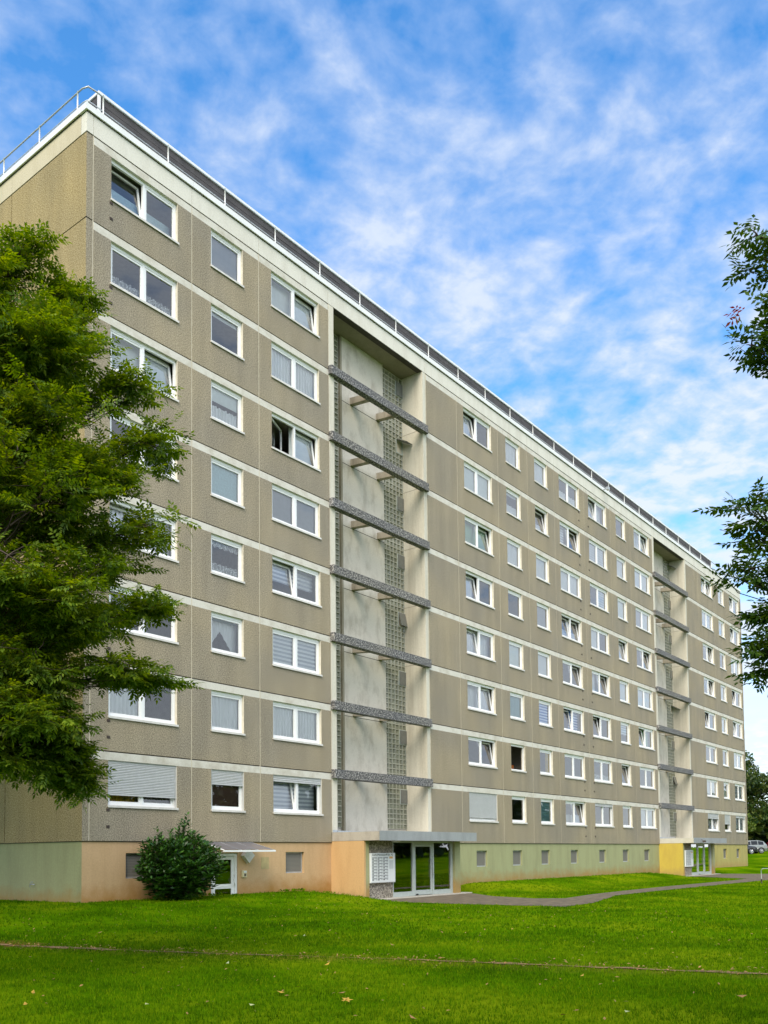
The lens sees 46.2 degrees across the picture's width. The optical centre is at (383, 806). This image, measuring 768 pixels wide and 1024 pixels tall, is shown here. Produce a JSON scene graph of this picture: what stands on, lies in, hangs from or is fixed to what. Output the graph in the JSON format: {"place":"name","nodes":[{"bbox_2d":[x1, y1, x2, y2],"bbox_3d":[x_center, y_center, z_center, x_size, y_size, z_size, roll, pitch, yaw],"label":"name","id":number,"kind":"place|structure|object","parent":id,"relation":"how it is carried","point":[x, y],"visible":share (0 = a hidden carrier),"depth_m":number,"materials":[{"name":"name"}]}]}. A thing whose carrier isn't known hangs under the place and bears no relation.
{"place":"outdoors","nodes":[
{"label":"outdoors","id":0,"kind":"place"},
{"bbox_2d":[0,851,767,1023],"bbox_3d":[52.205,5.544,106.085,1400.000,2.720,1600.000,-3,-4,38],"label":"lawn","id":1,"kind":"structure","parent":0,"point":[757,862],"depth_m":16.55,"materials":[{"name":"green plant"}]},
{"bbox_2d":[0,219,204,813],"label":"rowan tree","id":2,"kind":"object","parent":1,"relation":"on","point":[50,617],"visible":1,"depth_m":11.82,"materials":[{"name":"green plant"}]},
{"bbox_2d":[133,812,229,899],"bbox_3d":[-6.475,1.609,28.939,2.279,2.934,3.663,-3,-4,38],"label":"laurel bush","id":3,"kind":"object","parent":1,"relation":"on","point":[177,868],"visible":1,"depth_m":28.29,"materials":[{"name":"green plant"}]},
{"bbox_2d":[0,86,747,902],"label":"apartment building","id":4,"kind":"structure","parent":1,"relation":"on","point":[444,626],"depth_m":38.68,"materials":[{"name":"concrete"}]},
{"bbox_2d":[126,853,145,878],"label":"cellar window","id":5,"kind":"structure","parent":4,"relation":"in","point":[131,858],"depth_m":28.84,"materials":[{"name":"metal"}]},
{"bbox_2d":[107,760,178,809],"bbox_3d":[-7.942,-0.645,29.255,0.545,1.485,2.760,-3,-4,38],"label":"window","id":6,"kind":"structure","parent":4,"relation":"in","point":[148,785],"depth_m":29.17,"materials":[{"name":"white plastic"}]},
{"bbox_2d":[108,686,178,726],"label":"window","id":7,"kind":"structure","parent":4,"relation":"in","point":[119,707],"depth_m":29.10,"materials":[{"name":"white plastic"}]},
{"bbox_2d":[109,499,178,562],"bbox_3d":[-8.026,-9.033,29.695,0.525,1.485,2.760,-3,-4,38],"label":"window","id":8,"kind":"structure","parent":4,"relation":"in","point":[114,508],"depth_m":29.80,"materials":[{"name":"white plastic"}]},
{"bbox_2d":[109,586,178,644],"bbox_3d":[-7.881,-6.243,29.457,0.235,1.485,2.760,-3,-4,38],"label":"window","id":9,"kind":"structure","parent":4,"relation":"in","point":[140,633],"depth_m":29.55,"materials":[{"name":"white plastic"}]},
{"bbox_2d":[110,160,178,244],"bbox_3d":[-8.133,-20.218,30.278,0.487,1.485,2.760,-3,-4,38],"label":"window","id":10,"kind":"structure","parent":4,"relation":"in","point":[140,212],"depth_m":30.27,"materials":[{"name":"white plastic"}]},
{"bbox_2d":[110,243,178,322],"bbox_3d":[-8.038,-17.425,30.079,0.325,1.485,2.760,-3,-4,38],"label":"window","id":11,"kind":"structure","parent":4,"relation":"in","point":[143,268],"depth_m":30.08,"materials":[{"name":"white plastic"}]},
{"bbox_2d":[110,327,178,401],"bbox_3d":[-8.087,-14.625,29.992,0.525,1.485,2.760,-3,-4,38],"label":"window","id":12,"kind":"structure","parent":4,"relation":"in","point":[163,374],"depth_m":30.15,"materials":[{"name":"white plastic"}]},
{"bbox_2d":[110,415,178,481],"bbox_3d":[-7.942,-11.835,29.755,0.235,1.485,2.760,-3,-4,38],"label":"window","id":13,"kind":"structure","parent":4,"relation":"in","point":[127,421],"depth_m":29.65,"materials":[{"name":"white plastic"}]},
{"bbox_2d":[211,853,236,893],"bbox_3d":[-5.635,2.616,31.783,0.186,1.880,1.230,-3,-4,38],"label":"cellar door","id":14,"kind":"structure","parent":4,"relation":"in","point":[232,857],"depth_m":32.12,"materials":[{"name":"white plastic"}]},
{"bbox_2d":[210,230,243,287],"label":"window","id":15,"kind":"structure","parent":4,"relation":"in","point":[225,257],"depth_m":33.24,"materials":[{"name":"grey glass"}]},
{"bbox_2d":[210,305,244,360],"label":"window","id":16,"kind":"structure","parent":4,"relation":"in","point":[215,312],"depth_m":33.11,"materials":[{"name":"white plastic"}]},
{"bbox_2d":[210,381,244,434],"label":"window","id":17,"kind":"structure","parent":4,"relation":"in","point":[220,395],"depth_m":32.94,"materials":[{"name":"white glass"}]},
{"bbox_2d":[211,457,244,508],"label":"window","id":18,"kind":"structure","parent":4,"relation":"in","point":[225,478],"depth_m":32.78,"materials":[{"name":"grey glass"}]},
{"bbox_2d":[211,534,244,583],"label":"window","id":19,"kind":"structure","parent":4,"relation":"in","point":[236,546],"depth_m":32.68,"materials":[{"name":"white plastic"}]},
{"bbox_2d":[211,612,244,658],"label":"window","id":20,"kind":"structure","parent":4,"relation":"in","point":[219,622],"depth_m":32.72,"materials":[{"name":"white plastic"}]},
{"bbox_2d":[211,690,245,735],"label":"window","id":21,"kind":"structure","parent":4,"relation":"in","point":[226,708],"depth_m":32.35,"materials":[{"name":"grey glass"}]},
{"bbox_2d":[211,769,245,812],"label":"window","id":22,"kind":"structure","parent":4,"relation":"in","point":[227,787],"depth_m":32.14,"materials":[{"name":"white plastic"}]},
{"bbox_2d":[286,852,301,872],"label":"cellar window","id":23,"kind":"structure","parent":4,"relation":"in","point":[293,860],"depth_m":34.76,"materials":[{"name":"metal"}]},
{"bbox_2d":[271,273,319,337],"bbox_3d":[-3.677,-19.962,36.010,0.487,1.485,2.790,-3,-4,38],"label":"window","id":24,"kind":"structure","parent":4,"relation":"in","point":[285,302],"depth_m":36.12,"materials":[{"name":"white plastic"}]},
{"bbox_2d":[271,342,320,404],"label":"window","id":25,"kind":"structure","parent":4,"relation":"in","point":[287,369],"depth_m":35.81,"materials":[{"name":"white glass"}]},
{"bbox_2d":[271,413,320,471],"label":"window","id":26,"kind":"structure","parent":4,"relation":"in","point":[300,446],"depth_m":36.28,"materials":[{"name":"white plastic"}]},
{"bbox_2d":[272,484,321,539],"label":"window","id":27,"kind":"structure","parent":4,"relation":"in","point":[289,509],"depth_m":35.51,"materials":[{"name":"grey glass"}]},
{"bbox_2d":[272,556,321,607],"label":"window","id":28,"kind":"structure","parent":4,"relation":"in","point":[295,576],"depth_m":35.46,"materials":[{"name":"white plastic"}]},
{"bbox_2d":[272,628,322,676],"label":"window","id":29,"kind":"structure","parent":4,"relation":"in","point":[291,651],"depth_m":35.22,"materials":[{"name":"white plastic"}]},
{"bbox_2d":[273,701,322,745],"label":"window","id":30,"kind":"structure","parent":4,"relation":"in","point":[291,723],"depth_m":35.09,"materials":[{"name":"grey glass"}]},
{"bbox_2d":[273,775,323,815],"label":"window","id":31,"kind":"structure","parent":4,"relation":"in","point":[292,795],"depth_m":35.01,"materials":[{"name":"white plastic"}]},
{"bbox_2d":[369,853,394,882],"bbox_3d":[-0.083,2.478,36.167,0.156,1.180,1.610,-3,-4,38],"label":"mailbox bank","id":32,"kind":"object","parent":4,"relation":"attached to","point":[381,867],"visible":1,"depth_m":36.05,"materials":[{"name":"white metal"}]},
{"bbox_2d":[414,844,432,894],"bbox_3d":[1.699,2.717,38.625,0.146,2.145,1.310,-3,-4,38],"label":"entrance door","id":33,"kind":"structure","parent":4,"relation":"in","point":[429,891],"depth_m":38.84,"materials":[{"name":"metal"}]},
{"bbox_2d":[463,408,491,452],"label":"window","id":34,"kind":"structure","parent":4,"relation":"in","point":[466,425],"depth_m":46.72,"materials":[{"name":"white plastic"}]},
{"bbox_2d":[464,462,492,504],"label":"window","id":35,"kind":"structure","parent":4,"relation":"in","point":[476,482],"depth_m":46.60,"materials":[{"name":"grey glass"}]},
{"bbox_2d":[465,516,493,556],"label":"window","id":36,"kind":"structure","parent":4,"relation":"in","point":[476,537],"depth_m":46.65,"materials":[{"name":"white plastic"}]},
{"bbox_2d":[466,571,494,608],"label":"window","id":37,"kind":"structure","parent":4,"relation":"in","point":[469,579],"depth_m":46.28,"materials":[{"name":"white plastic"}]},
{"bbox_2d":[477,851,485,866],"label":"cellar window","id":38,"kind":"structure","parent":4,"relation":"in","point":[481,859],"depth_m":45.57,"materials":[{"name":"metal"}]},
{"bbox_2d":[467,626,495,661],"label":"window","id":39,"kind":"structure","parent":4,"relation":"in","point":[477,640],"depth_m":46.36,"materials":[{"name":"white plastic"}]},
{"bbox_2d":[467,681,496,714],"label":"window","id":40,"kind":"structure","parent":4,"relation":"in","point":[479,699],"depth_m":46.21,"materials":[{"name":"white plastic"}]},
{"bbox_2d":[468,736,497,768],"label":"window","id":41,"kind":"structure","parent":4,"relation":"in","point":[478,740],"depth_m":45.99,"materials":[{"name":"white plastic"}]},
{"bbox_2d":[469,792,498,822],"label":"window","id":42,"kind":"structure","parent":4,"relation":"in","point":[487,808],"depth_m":45.65,"materials":[{"name":"white plastic"}]},
{"bbox_2d":[505,438,520,471],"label":"window","id":43,"kind":"structure","parent":4,"relation":"in","point":[511,449],"depth_m":49.87,"materials":[{"name":"white glass"}]},
{"bbox_2d":[506,488,521,520],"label":"window","id":44,"kind":"structure","parent":4,"relation":"in","point":[511,511],"depth_m":49.72,"materials":[{"name":"white plastic"}]},
{"bbox_2d":[507,539,522,570],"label":"window","id":45,"kind":"structure","parent":4,"relation":"in","point":[513,549],"depth_m":49.59,"materials":[{"name":"white plastic"}]},
{"bbox_2d":[508,590,523,620],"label":"window","id":46,"kind":"structure","parent":4,"relation":"in","point":[509,591],"depth_m":49.54,"materials":[{"name":"white plastic"}]},
{"bbox_2d":[513,850,520,865],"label":"cellar window","id":47,"kind":"structure","parent":4,"relation":"in","point":[516,853],"depth_m":48.42,"materials":[{"name":"metal"}]},
{"bbox_2d":[509,641,524,670],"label":"window","id":48,"kind":"structure","parent":4,"relation":"in","point":[515,650],"depth_m":49.23,"materials":[{"name":"white plastic"}]},
{"bbox_2d":[510,692,525,721],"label":"window","id":49,"kind":"structure","parent":4,"relation":"in","point":[516,700],"depth_m":49.14,"materials":[{"name":"grey glass"}]},
{"bbox_2d":[511,744,526,772],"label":"window","id":50,"kind":"structure","parent":4,"relation":"in","point":[512,766],"depth_m":49.25,"materials":[{"name":"white plastic"}]},
{"bbox_2d":[512,796,527,823],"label":"window","id":51,"kind":"structure","parent":4,"relation":"in","point":[522,821],"depth_m":48.95,"materials":[{"name":"white plastic"}]},
{"bbox_2d":[534,458,547,489],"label":"window","id":52,"kind":"structure","parent":4,"relation":"in","point":[539,469],"depth_m":52.43,"materials":[{"name":"white plastic"}]},
{"bbox_2d":[535,506,548,536],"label":"window","id":53,"kind":"structure","parent":4,"relation":"in","point":[537,527],"depth_m":52.51,"materials":[{"name":"white plastic"}]},
{"bbox_2d":[536,554,549,583],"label":"window","id":54,"kind":"structure","parent":4,"relation":"in","point":[541,563],"depth_m":52.13,"materials":[{"name":"white plastic"}]},
{"bbox_2d":[537,602,550,631],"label":"window","id":55,"kind":"structure","parent":4,"relation":"in","point":[542,611],"depth_m":51.94,"materials":[{"name":"white plastic"}]},
{"bbox_2d":[538,651,551,679],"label":"window","id":56,"kind":"structure","parent":4,"relation":"in","point":[543,659],"depth_m":51.84,"materials":[{"name":"white plastic"}]},
{"bbox_2d":[539,700,552,727],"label":"window","id":57,"kind":"structure","parent":4,"relation":"in","point":[544,707],"depth_m":51.64,"materials":[{"name":"grey glass"}]},
{"bbox_2d":[540,749,553,775],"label":"window","id":58,"kind":"structure","parent":4,"relation":"in","point":[548,771],"depth_m":51.69,"materials":[{"name":"white plastic"}]},
{"bbox_2d":[541,798,554,824],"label":"window","id":59,"kind":"structure","parent":4,"relation":"in","point":[546,804],"depth_m":51.39,"materials":[{"name":"glass"}]},
{"bbox_2d":[559,476,579,510],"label":"window","id":60,"kind":"structure","parent":4,"relation":"in","point":[564,497],"depth_m":55.08,"materials":[{"name":"white plastic"}]},
{"bbox_2d":[560,522,580,554],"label":"window","id":61,"kind":"structure","parent":4,"relation":"in","point":[566,527],"depth_m":54.92,"materials":[{"name":"white plastic"}]},
{"bbox_2d":[561,567,581,599],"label":"window","id":62,"kind":"structure","parent":4,"relation":"in","point":[569,581],"depth_m":54.81,"materials":[{"name":"white plastic"}]},
{"bbox_2d":[562,614,582,644],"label":"window","id":63,"kind":"structure","parent":4,"relation":"in","point":[568,634],"depth_m":54.73,"materials":[{"name":"white plastic"}]},
{"bbox_2d":[563,660,583,689],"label":"window","id":64,"kind":"structure","parent":4,"relation":"in","point":[570,664],"depth_m":54.56,"materials":[{"name":"white plastic"}]},
{"bbox_2d":[564,707,584,734],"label":"window","id":65,"kind":"structure","parent":4,"relation":"in","point":[572,713],"depth_m":54.77,"materials":[{"name":"white plastic"}]},
{"bbox_2d":[565,754,585,780],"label":"window","id":66,"kind":"structure","parent":4,"relation":"in","point":[572,757],"depth_m":54.17,"materials":[{"name":"white plastic"}]},
{"bbox_2d":[566,801,586,825],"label":"window","id":67,"kind":"structure","parent":4,"relation":"in","point":[571,820],"depth_m":54.21,"materials":[{"name":"white plastic"}]},
{"bbox_2d":[588,496,606,528],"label":"window","id":68,"kind":"structure","parent":4,"relation":"in","point":[593,510],"depth_m":58.44,"materials":[{"name":"white plastic"}]},
{"bbox_2d":[589,540,607,570],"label":"window","id":69,"kind":"structure","parent":4,"relation":"in","point":[597,555],"depth_m":58.19,"materials":[{"name":"white plastic"}]},
{"bbox_2d":[590,583,608,612],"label":"window","id":70,"kind":"structure","parent":4,"relation":"in","point":[601,598],"depth_m":58.47,"materials":[{"name":"white plastic"}]},
{"bbox_2d":[591,627,609,655],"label":"window","id":71,"kind":"structure","parent":4,"relation":"in","point":[594,645],"depth_m":57.71,"materials":[{"name":"white plastic"}]},
{"bbox_2d":[592,670,610,697],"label":"window","id":72,"kind":"structure","parent":4,"relation":"in","point":[593,672],"depth_m":57.71,"materials":[{"name":"white plastic"}]},
{"bbox_2d":[593,714,611,740],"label":"window","id":73,"kind":"structure","parent":4,"relation":"in","point":[600,718],"depth_m":57.52,"materials":[{"name":"white plastic"}]},
{"bbox_2d":[594,759,613,783],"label":"window","id":74,"kind":"structure","parent":4,"relation":"in","point":[600,779],"depth_m":57.37,"materials":[{"name":"white plastic"}]},
{"bbox_2d":[595,803,614,827],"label":"window","id":75,"kind":"structure","parent":4,"relation":"in","point":[602,824],"depth_m":57.27,"materials":[{"name":"white plastic"}]},
{"bbox_2d":[617,557,626,581],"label":"window","id":76,"kind":"structure","parent":4,"relation":"in","point":[620,563],"depth_m":61.37,"materials":[{"name":"white plastic"}]},
{"bbox_2d":[618,598,627,622],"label":"window","id":77,"kind":"structure","parent":4,"relation":"in","point":[621,604],"depth_m":61.15,"materials":[{"name":"white plastic"}]},
{"bbox_2d":[619,639,628,662],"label":"window","id":78,"kind":"structure","parent":4,"relation":"in","point":[621,648],"depth_m":61.25,"materials":[{"name":"white plastic"}]},
{"bbox_2d":[620,680,629,703],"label":"window","id":79,"kind":"structure","parent":4,"relation":"in","point":[623,685],"depth_m":60.91,"materials":[{"name":"white plastic"}]},
{"bbox_2d":[621,722,630,744],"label":"window","id":80,"kind":"structure","parent":4,"relation":"in","point":[624,726],"depth_m":60.74,"materials":[{"name":"white plastic"}]},
{"bbox_2d":[633,528,649,557],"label":"window","id":81,"kind":"structure","parent":4,"relation":"in","point":[638,541],"depth_m":64.32,"materials":[{"name":"white plastic"}]},
{"bbox_2d":[635,568,650,595],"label":"window","id":82,"kind":"structure","parent":4,"relation":"in","point":[640,578],"depth_m":64.00,"materials":[{"name":"white plastic"}]},
{"bbox_2d":[636,608,651,633],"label":"window","id":83,"kind":"structure","parent":4,"relation":"in","point":[642,623],"depth_m":63.84,"materials":[{"name":"white plastic"}]},
{"bbox_2d":[637,647,652,672],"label":"window","id":84,"kind":"structure","parent":4,"relation":"in","point":[641,653],"depth_m":63.78,"materials":[{"name":"white plastic"}]},
{"bbox_2d":[638,687,653,711],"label":"window","id":85,"kind":"structure","parent":4,"relation":"in","point":[644,700],"depth_m":63.53,"materials":[{"name":"white plastic"}]},
{"bbox_2d":[639,727,654,750],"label":"window","id":86,"kind":"structure","parent":4,"relation":"in","point":[644,732],"depth_m":63.67,"materials":[{"name":"white plastic"}]},
{"bbox_2d":[640,767,655,789],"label":"window","id":87,"kind":"structure","parent":4,"relation":"in","point":[641,768],"depth_m":63.22,"materials":[{"name":"white plastic"}]},
{"bbox_2d":[641,807,656,828],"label":"window","id":88,"kind":"structure","parent":4,"relation":"in","point":[647,814],"depth_m":63.07,"materials":[{"name":"white plastic"}]},
{"bbox_2d":[685,850,692,866],"bbox_3d":[21.723,3.731,64.217,0.156,1.180,1.610,-3,-4,38],"label":"bell panel","id":89,"kind":"object","parent":4,"relation":"attached to","point":[688,858],"visible":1,"depth_m":64.10,"materials":[{"name":"white metal"}]},
{"bbox_2d":[698,845,704,873],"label":"entrance door","id":90,"kind":"structure","parent":4,"relation":"in","point":[700,847],"depth_m":66.76,"materials":[{"name":"glass"}]},
{"bbox_2d":[701,576,712,599],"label":"window","id":91,"kind":"structure","parent":4,"relation":"in","point":[704,587],"depth_m":75.26,"materials":[{"name":"white plastic"}]},
{"bbox_2d":[702,610,713,631],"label":"window","id":92,"kind":"structure","parent":4,"relation":"in","point":[706,617],"depth_m":75.03,"materials":[{"name":"white plastic"}]},
{"bbox_2d":[703,643,714,664],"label":"window","id":93,"kind":"structure","parent":4,"relation":"in","point":[706,653],"depth_m":74.97,"materials":[{"name":"white plastic"}]},
{"bbox_2d":[704,677,715,697],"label":"window","id":94,"kind":"structure","parent":4,"relation":"in","point":[707,686],"depth_m":74.82,"materials":[{"name":"white plastic"}]},
{"bbox_2d":[705,711,716,730],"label":"window","id":95,"kind":"structure","parent":4,"relation":"in","point":[708,722],"depth_m":74.51,"materials":[{"name":"white plastic"}]},
{"bbox_2d":[707,779,718,797],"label":"window","id":96,"kind":"structure","parent":4,"relation":"in","point":[711,784],"depth_m":74.25,"materials":[{"name":"white plastic"}]},
{"bbox_2d":[708,813,719,831],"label":"window","id":97,"kind":"structure","parent":4,"relation":"in","point":[711,817],"depth_m":74.32,"materials":[{"name":"white plastic"}]},
{"bbox_2d":[731,658,740,677],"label":"window","id":98,"kind":"structure","parent":4,"relation":"in","point":[734,667],"depth_m":80.66,"materials":[{"name":"white plastic"}]},
{"bbox_2d":[734,752,742,769],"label":"window","id":99,"kind":"structure","parent":4,"relation":"in","point":[737,757],"depth_m":80.24,"materials":[{"name":"white plastic"}]},
{"bbox_2d":[735,784,744,801],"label":"window","id":100,"kind":"structure","parent":4,"relation":"in","point":[738,788],"depth_m":80.06,"materials":[{"name":"white plastic"}]},
{"bbox_2d":[736,816,745,832],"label":"window","id":101,"kind":"structure","parent":4,"relation":"in","point":[740,820],"depth_m":80.04,"materials":[{"name":"white plastic"}]},
{"bbox_2d":[0,944,767,973],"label":"trail","id":102,"kind":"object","parent":1,"relation":"on","point":[421,959],"visible":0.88,"depth_m":14.93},
{"bbox_2d":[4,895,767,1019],"bbox_3d":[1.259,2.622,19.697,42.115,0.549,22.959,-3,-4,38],"label":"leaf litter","id":103,"kind":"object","parent":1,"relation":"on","point":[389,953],"visible":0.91,"depth_m":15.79,"materials":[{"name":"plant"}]},
{"bbox_2d":[692,214,767,697],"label":"rowan tree","id":104,"kind":"object","parent":1,"relation":"on","point":[754,618],"visible":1,"depth_m":7.00,"materials":[{"name":"green plant"}]},
{"bbox_2d":[745,750,767,823],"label":"tree","id":105,"kind":"object","parent":1,"relation":"on","point":[756,784],"visible":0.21,"depth_m":126.08,"materials":[{"name":"green plant"}]},
{"bbox_2d":[747,806,767,844],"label":"distant wood","id":106,"kind":"object","parent":1,"relation":"on","point":[759,832],"visible":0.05,"depth_m":138.00,"materials":[{"name":"green plant"}]},
{"bbox_2d":[748,840,767,852],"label":"parked car","id":107,"kind":"object","parent":1,"relation":"on","point":[762,846],"visible":0.34,"depth_m":114.18,"materials":[{"name":"silver metal"}]},
{"bbox_2d":[0,0,767,806],"label":"sky","id":108,"kind":"structure","parent":0,"point":[547,194],"materials":[{"name":"blue"}]},
{"bbox_2d":[389,877,767,906],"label":"path","id":109,"kind":"structure","parent":0,"point":[469,898],"depth_m":35.62,"materials":[{"name":"concrete"}]},
{"bbox_2d":[688,874,767,878],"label":"path","id":110,"kind":"structure","parent":0,"point":[746,876],"depth_m":63.64,"materials":[{"name":"concrete"}]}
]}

